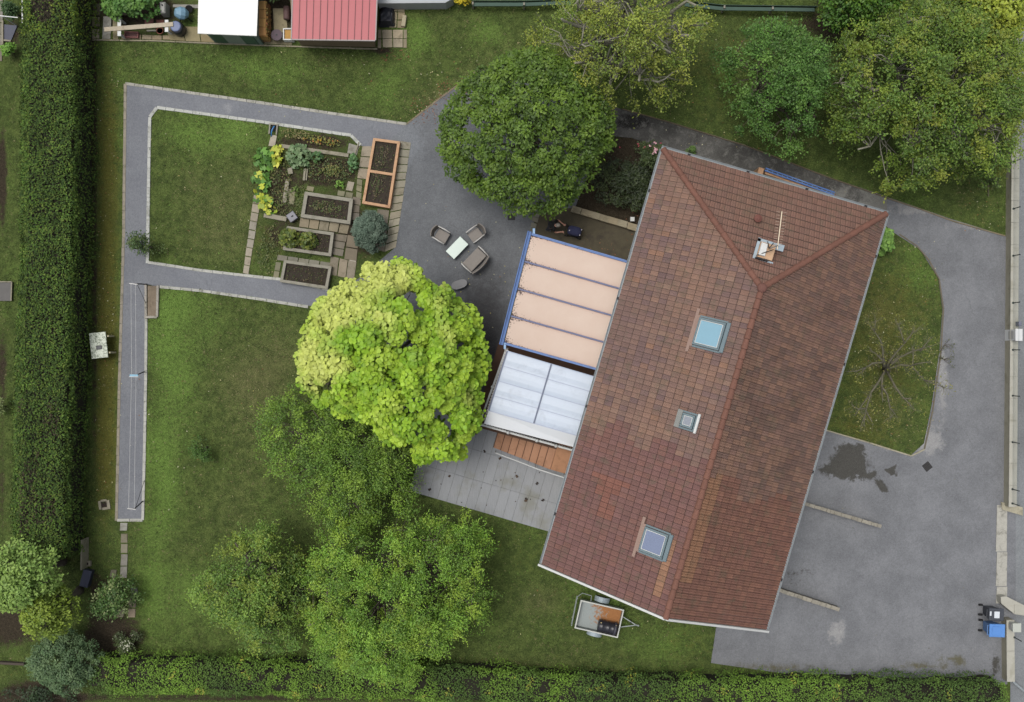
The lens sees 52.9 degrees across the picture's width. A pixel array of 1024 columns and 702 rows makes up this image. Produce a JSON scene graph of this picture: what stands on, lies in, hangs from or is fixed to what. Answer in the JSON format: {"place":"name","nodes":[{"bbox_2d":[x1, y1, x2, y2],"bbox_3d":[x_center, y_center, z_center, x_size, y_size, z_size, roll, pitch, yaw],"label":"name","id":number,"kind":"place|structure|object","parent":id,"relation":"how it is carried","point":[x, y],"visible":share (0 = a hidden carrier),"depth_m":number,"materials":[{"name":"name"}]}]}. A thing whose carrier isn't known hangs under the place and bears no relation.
{"place":"outdoors","nodes":[
{"label":"outdoors","id":0,"kind":"place"},
{"bbox_2d":[0,281,12,300],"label":"concrete slab","id":1,"kind":"structure","parent":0,"point":[6,290],"depth_m":47.90,"materials":[{"name":"concrete"}]},
{"bbox_2d":[0,0,406,60],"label":"neighbour paving","id":2,"kind":"structure","parent":0,"point":[193,35],"depth_m":47.95,"materials":[{"name":"stone"}]},
{"bbox_2d":[104,16,172,38],"bbox_3d":[-17.145,-14.935,47.612,3.187,0.775,0.904,0,90,0],"label":"bench","id":3,"kind":"object","parent":2,"relation":"on","point":[167,24],"visible":0.97,"depth_m":47.23,"materials":[{"name":"brown wood"}]},
{"bbox_2d":[170,21,186,36],"bbox_3d":[-15.444,-14.917,47.635,0.600,0.730,0.600,0,90,0],"label":"drum","id":4,"kind":"object","parent":2,"relation":"on","point":[178,28],"visible":1,"depth_m":47.34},
{"bbox_2d":[117,85,404,518],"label":"garden path","id":5,"kind":"structure","parent":0,"point":[142,103],"depth_m":47.97,"materials":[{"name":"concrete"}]},
{"bbox_2d":[243,135,410,278],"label":"paving","id":6,"kind":"structure","parent":0,"point":[351,256],"depth_m":47.95,"materials":[{"name":"stone"}]},
{"bbox_2d":[347,82,591,435],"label":"patio","id":7,"kind":"structure","parent":0,"point":[457,210],"depth_m":47.97,"materials":[{"name":"asphalt"}]},
{"bbox_2d":[430,225,450,244],"bbox_3d":[-3.339,-5.393,47.600,0.822,0.800,0.664,30,90,0],"label":"garden chair","id":8,"kind":"object","parent":7,"relation":"on","point":[441,236],"visible":1,"depth_m":47.64,"materials":[{"name":"wicker"}]},
{"bbox_2d":[446,237,467,258],"bbox_3d":[-2.542,-4.778,47.794,0.540,0.412,0.960,44,90,0],"label":"coffee table","id":9,"kind":"object","parent":7,"relation":"on","point":[454,250],"visible":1,"depth_m":47.59,"materials":[{"name":"white glass"}]},
{"bbox_2d":[461,246,488,273],"bbox_3d":[-1.651,-4.154,47.600,0.822,0.800,1.204,44,90,0],"label":"garden sofa","id":10,"kind":"object","parent":7,"relation":"on","point":[474,259],"visible":1,"depth_m":47.64,"materials":[{"name":"wicker"}]},
{"bbox_2d":[466,223,485,243],"bbox_3d":[-1.613,-5.460,47.600,0.822,0.800,0.664,-37,90,0],"label":"garden chair","id":11,"kind":"object","parent":7,"relation":"on","point":[475,235],"visible":1,"depth_m":47.64,"materials":[{"name":"wicker"}]},
{"bbox_2d":[410,408,563,530],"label":"slab terrace","id":12,"kind":"structure","parent":0,"point":[542,512],"depth_m":47.92,"materials":[{"name":"concrete"}]},
{"bbox_2d":[0,0,1009,701],"bbox_3d":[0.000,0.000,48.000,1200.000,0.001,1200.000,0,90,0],"label":"ground","id":13,"kind":"structure","parent":0,"point":[178,356],"depth_m":48.00,"materials":[{"name":"plant"}]},
{"bbox_2d":[0,42,16,55],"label":"bright shrub","id":14,"kind":"object","parent":13,"relation":"on","point":[8,48],"visible":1,"depth_m":47.26,"materials":[{"name":"green plant"}]},
{"bbox_2d":[1,20,16,44],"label":"blue sheet","id":15,"kind":"object","parent":13,"relation":"on","point":[7,33],"visible":0.98,"depth_m":47.94,"materials":[{"name":"plastic"}]},
{"bbox_2d":[0,0,20,21],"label":"neighbour shrub","id":16,"kind":"object","parent":13,"relation":"on","point":[9,8],"visible":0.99,"depth_m":46.82,"materials":[{"name":"green plant"}]},
{"bbox_2d":[0,535,67,616],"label":"pale green tree","id":17,"kind":"object","parent":13,"relation":"on","point":[21,583],"visible":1,"depth_m":43.50,"materials":[{"name":"green plant"}]},
{"bbox_2d":[1,685,76,701],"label":"ivy","id":18,"kind":"object","parent":13,"relation":"on","point":[35,697],"visible":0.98,"depth_m":47.40,"materials":[{"name":"green plant"}]},
{"bbox_2d":[18,580,84,642],"bbox_3d":[-20.148,11.358,45.646,2.396,4.908,2.713,0,90,0],"label":"moss green tree","id":19,"kind":"object","parent":13,"relation":"on","point":[49,614],"visible":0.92,"depth_m":44.24,"materials":[{"name":"green plant"}]},
{"bbox_2d":[7,0,100,559],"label":"hedge","id":20,"kind":"object","parent":13,"relation":"on","point":[51,395],"visible":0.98,"depth_m":45.56,"materials":[{"name":"green plant"}]},
{"bbox_2d":[23,627,104,696],"bbox_3d":[-20.284,14.039,46.626,3.273,2.948,3.005,28,90,0],"label":"round bush","id":21,"kind":"object","parent":13,"relation":"on","point":[54,679],"visible":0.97,"depth_m":45.87,"materials":[{"name":"green plant"}]},
{"bbox_2d":[80,537,88,569],"bbox_3d":[-19.771,9.366,47.600,0.050,0.800,1.377,1,90,0],"label":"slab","id":22,"kind":"object","parent":13,"relation":"on","point":[84,558],"visible":1,"depth_m":47.53,"materials":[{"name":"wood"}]},
{"bbox_2d":[79,568,94,587],"bbox_3d":[-19.722,10.528,47.778,0.400,0.445,0.800,15,90,0],"label":"storage box","id":23,"kind":"object","parent":13,"relation":"on","point":[86,577],"visible":1,"depth_m":47.55,"materials":[{"name":"black plastic"}]},
{"bbox_2d":[89,332,115,358],"bbox_3d":[-18.934,-0.269,47.615,0.865,0.770,1.180,-6,90,0],"label":"garden table","id":24,"kind":"object","parent":13,"relation":"on","point":[97,338],"visible":1,"depth_m":47.23,"materials":[{"name":"stone"}]},
{"bbox_2d":[86,573,145,622],"bbox_3d":[-18.057,11.261,46.915,2.412,2.370,2.304,0,90,0],"label":"leggy shrub","id":25,"kind":"object","parent":13,"relation":"on","point":[113,592],"visible":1,"depth_m":46.42,"materials":[{"name":"green plant"}]},
{"bbox_2d":[115,84,126,520],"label":"kerb","id":26,"kind":"structure","parent":13,"relation":"on","point":[121,299],"depth_m":47.95,"materials":[{"name":"concrete"}]},
{"bbox_2d":[110,523,137,616],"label":"stepping stones","id":27,"kind":"object","parent":13,"relation":"on","point":[124,562],"visible":0.79,"depth_m":47.95,"materials":[{"name":"stone"}]},
{"bbox_2d":[112,630,143,655],"bbox_3d":[-17.790,13.485,47.557,1.504,1.085,1.217,0,90,0],"label":"flowering shrub","id":28,"kind":"object","parent":13,"relation":"on","point":[125,646],"visible":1,"depth_m":47.33,"materials":[{"name":"green plant"}]},
{"bbox_2d":[100,0,162,21],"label":"creeper","id":29,"kind":"object","parent":13,"relation":"on","point":[129,8],"visible":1,"depth_m":46.71,"materials":[{"name":"green plant"}]},
{"bbox_2d":[117,319,147,521],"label":"kerb","id":30,"kind":"structure","parent":13,"relation":"on","point":[144,424],"depth_m":47.95,"materials":[{"name":"concrete"}]},
{"bbox_2d":[125,229,166,258],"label":"rose sapling","id":31,"kind":"object","parent":13,"relation":"on","point":[137,245],"visible":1,"depth_m":46.62,"materials":[{"name":"green plant"}]},
{"bbox_2d":[146,285,158,317],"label":"kerb","id":32,"kind":"structure","parent":13,"relation":"on","point":[157,301],"depth_m":47.88,"materials":[{"name":"concrete"}]},
{"bbox_2d":[148,286,155,315],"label":"planting box soil","id":33,"kind":"structure","parent":32,"relation":"in","point":[151,300],"depth_m":47.91,"materials":[{"name":"soil"}]},
{"bbox_2d":[174,5,192,21],"bbox_3d":[-15.247,-15.642,47.550,0.850,0.931,0.818,0,90,0],"label":"cement mixer","id":34,"kind":"object","parent":13,"relation":"on","point":[181,13],"visible":0.98,"depth_m":47.26,"materials":[{"name":"metal"}]},
{"bbox_2d":[185,435,213,464],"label":"sapling","id":35,"kind":"object","parent":13,"relation":"on","point":[203,455],"visible":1,"depth_m":46.92,"materials":[{"name":"green plant"}]},
{"bbox_2d":[198,0,263,44],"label":"garden shed","id":36,"kind":"structure","parent":13,"relation":"on","point":[230,21],"depth_m":46.25,"materials":[{"name":"white paint"}]},
{"bbox_2d":[159,285,307,307],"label":"kerb","id":37,"kind":"structure","parent":13,"relation":"on","point":[234,295],"depth_m":47.95,"materials":[{"name":"concrete"}]},
{"bbox_2d":[92,39,376,49],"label":"kerb","id":38,"kind":"structure","parent":13,"relation":"on","point":[234,44],"depth_m":47.94,"materials":[{"name":"concrete"}]},
{"bbox_2d":[148,261,330,290],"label":"kerb","id":39,"kind":"structure","parent":13,"relation":"on","point":[211,271],"depth_m":47.95,"materials":[{"name":"concrete"}]},
{"bbox_2d":[146,106,361,262],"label":"kerb","id":40,"kind":"structure","parent":13,"relation":"on","point":[152,113],"depth_m":47.95,"materials":[{"name":"concrete"}]},
{"bbox_2d":[182,517,330,660],"bbox_3d":[-10.791,10.666,45.149,6.210,5.902,5.709,38,90,0],"label":"apple tree","id":41,"kind":"object","parent":13,"relation":"on","point":[249,620],"visible":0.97,"depth_m":44.03,"materials":[{"name":"green plant"}]},
{"bbox_2d":[250,170,271,197],"bbox_3d":[-11.665,-7.752,47.726,1.008,0.567,1.364,0,90,0],"label":"pumpkin plant","id":42,"kind":"object","parent":13,"relation":"on","point":[262,181],"visible":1,"depth_m":47.75,"materials":[{"name":"green plant"}]},
{"bbox_2d":[252,146,274,170],"bbox_3d":[-11.470,-8.909,47.756,1.179,0.540,1.104,36,90,0],"label":"pumpkin plant","id":43,"kind":"object","parent":13,"relation":"on","point":[259,156],"visible":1,"depth_m":47.72,"materials":[{"name":"green plant"}]},
{"bbox_2d":[253,194,276,215],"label":"pumpkin plant","id":44,"kind":"object","parent":13,"relation":"on","point":[263,204],"visible":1,"depth_m":47.77,"materials":[{"name":"yellow plant"}]},
{"bbox_2d":[125,82,405,124],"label":"kerb","id":45,"kind":"structure","parent":13,"relation":"on","point":[265,103],"depth_m":47.95,"materials":[{"name":"concrete"}]},
{"bbox_2d":[259,1,271,41],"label":"firewood stack","id":46,"kind":"object","parent":13,"relation":"on","point":[265,21],"visible":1,"depth_m":47.06,"materials":[{"name":"brown wood"}]},
{"bbox_2d":[257,225,278,274],"bbox_3d":[-11.351,-4.725,47.907,1.070,0.206,2.336,0,90,0],"label":"weed patch","id":47,"kind":"object","parent":13,"relation":"on","point":[268,250],"visible":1,"depth_m":47.90,"materials":[{"name":"green plant"}]},
{"bbox_2d":[270,144,283,167],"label":"pumpkin plant","id":48,"kind":"object","parent":13,"relation":"on","point":[276,158],"visible":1,"depth_m":47.69,"materials":[{"name":"yellow plant"}]},
{"bbox_2d":[268,156,291,211],"bbox_3d":[-10.838,-7.783,47.884,1.168,0.251,2.594,0,90,0],"label":"weed patch","id":49,"kind":"object","parent":13,"relation":"on","point":[283,191],"visible":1,"depth_m":47.88,"materials":[{"name":"green plant"}]},
{"bbox_2d":[285,143,311,168],"bbox_3d":[-9.911,-9.071,47.680,1.283,0.659,1.226,0,90,0],"label":"squash plant","id":50,"kind":"object","parent":13,"relation":"on","point":[292,157],"visible":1,"depth_m":47.66,"materials":[{"name":"green plant"}]},
{"bbox_2d":[280,260,332,288],"bbox_3d":[-9.555,-3.557,47.824,2.266,0.352,1.065,9,90,0],"label":"raised bed","id":51,"kind":"object","parent":13,"relation":"on","point":[306,274],"visible":1,"depth_m":47.76,"materials":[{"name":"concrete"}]},
{"bbox_2d":[283,226,334,256],"bbox_3d":[-9.424,-5.090,47.824,2.254,0.352,1.119,8,90,0],"label":"raised bed","id":52,"kind":"object","parent":13,"relation":"on","point":[324,246],"visible":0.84,"depth_m":47.71,"materials":[{"name":"concrete"}]},
{"bbox_2d":[278,228,299,248],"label":"currant bush","id":53,"kind":"object","parent":52,"relation":"on","point":[290,234],"visible":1,"depth_m":47.34,"materials":[{"name":"green plant"}]},
{"bbox_2d":[297,232,318,249],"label":"currant bush","id":54,"kind":"object","parent":52,"relation":"on","point":[308,238],"visible":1,"depth_m":47.40,"materials":[{"name":"green plant"}]},
{"bbox_2d":[281,144,348,157],"bbox_3d":[-9.181,-9.333,47.950,3.170,0.120,0.170,8,90,0],"label":"edging stone","id":55,"kind":"object","parent":13,"relation":"on","point":[334,153],"visible":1,"depth_m":47.89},
{"bbox_2d":[300,156,350,182],"bbox_3d":[-8.681,-8.466,47.876,2.412,0.265,1.312,0,90,0],"label":"weed patch","id":56,"kind":"object","parent":13,"relation":"on","point":[316,174],"visible":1,"depth_m":47.87,"materials":[{"name":"green plant"}]},
{"bbox_2d":[301,192,353,224],"bbox_3d":[-8.559,-6.633,47.824,2.312,0.352,1.201,8,90,0],"label":"raised bed","id":57,"kind":"object","parent":13,"relation":"on","point":[343,215],"visible":1,"depth_m":47.76,"materials":[{"name":"concrete"}]},
{"bbox_2d":[290,0,377,46],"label":"garden shed","id":58,"kind":"structure","parent":13,"relation":"on","point":[346,23],"depth_m":46.00,"materials":[{"name":"red metal"}]},
{"bbox_2d":[244,381,426,545],"bbox_3d":[-7.721,5.037,45.357,8.183,5.486,7.339,0,90,0],"label":"fruit tree","id":59,"kind":"object","parent":13,"relation":"on","point":[380,474],"visible":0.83,"depth_m":44.30,"materials":[{"name":"green plant"}]},
{"bbox_2d":[350,209,388,254],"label":"blue conifer","id":60,"kind":"object","parent":13,"relation":"on","point":[368,226],"visible":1,"depth_m":46.50,"materials":[{"name":"green plant"}]},
{"bbox_2d":[362,138,400,208],"bbox_3d":[-6.030,-8.256,47.788,1.313,0.425,3.119,10,90,0],"label":"raised bed","id":61,"kind":"object","parent":13,"relation":"on","point":[383,198],"visible":1,"depth_m":47.70,"materials":[{"name":"wood"}]},
{"bbox_2d":[378,7,394,26],"bbox_3d":[-5.833,-15.667,47.762,0.854,0.457,1.150,0,90,0],"label":"folded tarp","id":62,"kind":"object","parent":13,"relation":"on","point":[386,16],"visible":0.88,"depth_m":47.71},
{"bbox_2d":[293,256,491,466],"bbox_3d":[-4.590,0.230,43.742,8.964,8.716,7.514,29,90,0],"label":"lime green tree","id":63,"kind":"object","parent":13,"relation":"on","point":[364,365],"visible":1,"depth_m":41.09,"materials":[{"name":"green plant"}]},
{"bbox_2d":[295,493,502,690],"bbox_3d":[-4.991,10.563,44.338,9.367,7.524,8.500,0,90,0],"label":"plum tree","id":64,"kind":"object","parent":13,"relation":"on","point":[415,628],"visible":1,"depth_m":42.90,"materials":[{"name":"green plant"}]},
{"bbox_2d":[378,0,453,9],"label":"boundary wall","id":65,"kind":"structure","parent":13,"relation":"on","point":[418,4],"depth_m":47.31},
{"bbox_2d":[472,0,570,9],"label":"netting fence","id":66,"kind":"object","parent":13,"relation":"on","point":[523,3],"visible":0.9,"depth_m":47.42,"materials":[{"name":"metal"}]},
{"bbox_2d":[435,45,617,219],"bbox_3d":[0.600,-9.431,44.072,7.918,8.056,7.481,0,90,0],"label":"round tree","id":67,"kind":"object","parent":13,"relation":"on","point":[527,65],"visible":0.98,"depth_m":41.92,"materials":[{"name":"green plant"}]},
{"bbox_2d":[480,343,594,477],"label":"wooden deck","id":68,"kind":"structure","parent":13,"relation":"on","point":[551,455],"depth_m":46.40,"materials":[{"name":"brown wood"}]},
{"bbox_2d":[484,348,597,446],"bbox_3d":[1.343,2.032,45.139,4.521,2.523,3.425,15,90,0],"label":"pergola","id":69,"kind":"object","parent":68,"relation":"on","point":[519,402],"visible":0.91,"depth_m":44.14,"materials":[{"name":"plastic"}]},
{"bbox_2d":[89,648,1009,701],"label":"hedge","id":70,"kind":"object","parent":13,"relation":"on","point":[487,682],"visible":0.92,"depth_m":46.65,"materials":[{"name":"green plant"}]},
{"bbox_2d":[499,228,634,369],"bbox_3d":[2.452,-2.136,45.758,4.933,4.484,5.348,14,90,0],"label":"terrace canopy","id":71,"kind":"object","parent":13,"relation":"on","point":[564,293],"visible":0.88,"depth_m":43.97,"materials":[{"name":"blue paint"}]},
{"bbox_2d":[535,208,634,259],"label":"earth yard","id":72,"kind":"structure","parent":13,"relation":"on","point":[599,236],"depth_m":47.96,"materials":[{"name":"soil"}]},
{"bbox_2d":[571,206,636,231],"bbox_3d":[4.278,-6.159,47.835,3.168,0.322,0.311,17,90,0],"label":"garden wall coping","id":73,"kind":"object","parent":72,"relation":"on","point":[607,219],"visible":0.99,"depth_m":47.68,"materials":[{"name":"stone"}]},
{"bbox_2d":[571,593,638,637],"bbox_3d":[4.362,12.336,47.562,3.149,0.877,1.888,13,90,0],"label":"trailer","id":74,"kind":"object","parent":13,"relation":"on","point":[590,614],"visible":1,"depth_m":47.51,"materials":[{"name":"metal"}]},
{"bbox_2d":[597,619,617,635],"bbox_3d":[4.377,12.672,47.215,0.870,0.620,0.616,13,90,0],"label":"barrel","id":75,"kind":"object","parent":74,"relation":"on","point":[607,627],"visible":1,"depth_m":46.98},
{"bbox_2d":[521,0,721,117],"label":"yellowing tree","id":76,"kind":"object","parent":13,"relation":"on","point":[628,39],"visible":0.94,"depth_m":41.70,"materials":[{"name":"green plant"}]},
{"bbox_2d":[591,155,651,211],"bbox_3d":[5.065,-7.672,47.244,2.969,1.712,2.671,0,90,0],"label":"dark shrub","id":77,"kind":"object","parent":13,"relation":"on","point":[639,176],"visible":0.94,"depth_m":46.87,"materials":[{"name":"green plant"}]},
{"bbox_2d":[619,139,664,172],"bbox_3d":[6.158,-9.161,47.123,2.254,1.955,1.527,34,90,0],"label":"rose bush","id":78,"kind":"object","parent":13,"relation":"on","point":[652,156],"visible":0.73,"depth_m":46.72,"materials":[{"name":"green plant"}]},
{"bbox_2d":[538,145,888,632],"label":"house","id":79,"kind":"structure","parent":13,"relation":"on","point":[711,397],"depth_m":41.44,"materials":[{"name":"tile"}]},
{"bbox_2d":[632,517,673,561],"bbox_3d":[5.555,7.508,40.307,1.235,0.869,1.630,16,90,0],"label":"roof window","id":80,"kind":"structure","parent":79,"relation":"in","point":[650,542],"depth_m":40.28,"materials":[{"name":"blue glass"}]},
{"bbox_2d":[674,409,700,433],"bbox_3d":[6.879,2.740,40.332,0.845,0.630,0.780,16,90,0],"label":"roof window","id":81,"kind":"structure","parent":79,"relation":"in","point":[682,419],"depth_m":40.30,"materials":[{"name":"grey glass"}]},
{"bbox_2d":[685,308,730,353],"bbox_3d":[7.751,-0.672,40.431,1.317,0.926,1.770,16,90,0],"label":"roof window","id":82,"kind":"structure","parent":79,"relation":"in","point":[706,332],"depth_m":40.40,"materials":[{"name":"blue glass"}]},
{"bbox_2d":[684,2,817,13],"bbox_3d":[11.030,-15.853,47.650,6.151,0.700,0.401,2,90,0],"label":"netting fence","id":83,"kind":"object","parent":13,"relation":"on","point":[769,8],"visible":0.93,"depth_m":47.42,"materials":[{"name":"metal"}]},
{"bbox_2d":[622,109,888,198],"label":"kerb","id":84,"kind":"structure","parent":13,"relation":"on","point":[756,150],"depth_m":47.91,"materials":[{"name":"concrete"}]},
{"bbox_2d":[704,10,841,163],"bbox_3d":[11.638,-11.543,44.516,5.164,7.169,6.593,-23,90,0],"label":"blue green tree","id":85,"kind":"object","parent":13,"relation":"on","point":[808,54],"visible":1,"depth_m":42.91,"materials":[{"name":"green plant"}]},
{"bbox_2d":[763,168,834,194],"bbox_3d":[13.075,-7.697,47.355,3.329,1.290,0.165,19,90,0],"label":"ladder","id":86,"kind":"object","parent":13,"relation":"on","point":[797,181],"visible":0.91,"depth_m":46.71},
{"bbox_2d":[816,0,904,39],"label":"dark green tree","id":87,"kind":"object","parent":13,"relation":"on","point":[831,12],"visible":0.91,"depth_m":44.13,"materials":[{"name":"green plant"}]},
{"bbox_2d":[878,227,894,256],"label":"hydrangea","id":88,"kind":"object","parent":13,"relation":"on","point":[887,243],"visible":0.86,"depth_m":46.86,"materials":[{"name":"green plant"}]},
{"bbox_2d":[844,310,955,435],"bbox_3d":[16.706,0.932,46.153,4.942,3.895,5.484,0,90,0],"label":"bare tree","id":89,"kind":"object","parent":13,"relation":"on","point":[885,368],"visible":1,"depth_m":45.39,"materials":[{"name":"brown plant"}]},
{"bbox_2d":[813,0,1023,202],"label":"spreading tree","id":90,"kind":"object","parent":13,"relation":"on","point":[944,119],"visible":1,"depth_m":41.84,"materials":[{"name":"green plant"}]},
{"bbox_2d":[899,234,943,448],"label":"kerb","id":91,"kind":"structure","parent":13,"relation":"on","point":[917,246],"depth_m":47.93,"materials":[{"name":"concrete"}]},
{"bbox_2d":[932,0,1023,45],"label":"yellow green tree","id":92,"kind":"object","parent":13,"relation":"on","point":[1013,10],"visible":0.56,"depth_m":42.00,"materials":[{"name":"green plant"}]},
{"bbox_2d":[996,594,1023,615],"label":"gate wall","id":93,"kind":"structure","parent":13,"relation":"on","point":[1011,605],"depth_m":47.50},
{"bbox_2d":[1004,25,1019,506],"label":"garden wall","id":94,"kind":"structure","parent":13,"relation":"on","point":[1011,309],"depth_m":47.40,"materials":[{"name":"concrete"}]},
{"bbox_2d":[1005,329,1022,340],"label":"meter box","id":95,"kind":"object","parent":94,"relation":"attached to","point":[1016,334],"visible":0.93,"depth_m":46.99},
{"bbox_3d":[23.123,-13.030,47.070,0.100,0.660,0.095,0,90,0],"label":"fence post","id":96,"kind":"object","parent":94,"relation":"on","visible":0},
{"bbox_2d":[1013,43,1019,477],"bbox_3d":[23.091,-4.032,47.090,0.006,0.506,22.109,0,90,0],"label":"wire fence","id":97,"kind":"object","parent":96,"relation":"attached to","point":[1015,392],"visible":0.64,"depth_m":47.04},
{"bbox_2d":[95,39,1003,645],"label":"fallen leaves","id":98,"kind":"object","parent":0,"point":[519,247],"visible":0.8,"depth_m":47.95,"materials":[{"name":"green plant"}]},
{"bbox_2d":[596,106,886,210],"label":"back path","id":99,"kind":"structure","parent":0,"point":[647,129],"depth_m":47.96,"materials":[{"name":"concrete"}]},
{"bbox_2d":[711,180,1006,683],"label":"driveway","id":100,"kind":"structure","parent":0,"point":[924,554],"depth_m":47.97,"materials":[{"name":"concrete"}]},
{"bbox_2d":[780,588,839,610],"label":"stone wall","id":101,"kind":"structure","parent":100,"relation":"on","point":[809,599],"depth_m":47.41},
{"bbox_2d":[805,502,881,527],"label":"stone wall","id":102,"kind":"structure","parent":100,"relation":"on","point":[843,515],"depth_m":47.45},
{"bbox_2d":[889,198,1005,235],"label":"kerb","id":103,"kind":"structure","parent":100,"relation":"on","point":[945,218],"depth_m":47.91,"materials":[{"name":"concrete"}]},
{"bbox_2d":[978,604,1003,620],"bbox_3d":[22.095,12.047,47.471,0.790,0.998,0.574,2,90,0],"label":"wheelie bin","id":104,"kind":"object","parent":100,"relation":"on","point":[991,613],"visible":1,"depth_m":47.00,"materials":[{"name":"black plastic"}]},
{"bbox_2d":[978,619,1004,636],"bbox_3d":[22.109,12.769,47.450,0.820,1.040,0.600,2,90,0],"label":"wheelie bin","id":105,"kind":"object","parent":100,"relation":"on","point":[992,629],"visible":0.99,"depth_m":46.95,"materials":[{"name":"blue plastic"}]},
{"bbox_2d":[996,505,1006,551],"bbox_3d":[22.820,8.264,47.968,0.528,0.045,2.167,0,90,0],"label":"threshold","id":106,"kind":"object","parent":100,"relation":"on","point":[1001,533],"visible":1,"depth_m":47.95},
{"bbox_2d":[996,552,1006,585],"bbox_3d":[22.820,10.167,47.968,0.528,0.045,1.583,0,90,0],"label":"threshold","id":107,"kind":"object","parent":100,"relation":"on","point":[1001,572],"visible":1,"depth_m":47.95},
{"bbox_2d":[1001,617,1014,681],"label":"garden wall","id":108,"kind":"structure","parent":100,"relation":"on","point":[1008,657],"depth_m":47.40,"materials":[{"name":"concrete"}]},
{"bbox_2d":[1010,19,1023,701],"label":"road","id":109,"kind":"structure","parent":0,"point":[1016,694],"depth_m":47.98,"materials":[{"name":"asphalt"}]},
{"bbox_2d":[1005,511,1015,618],"bbox_3d":[23.234,9.854,47.967,0.500,0.001,5.274,0,90,0],"label":"gateway","id":110,"kind":"object","parent":109,"relation":"on","point":[1011,555],"visible":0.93,"depth_m":47.97,"materials":[{"name":"concrete"}]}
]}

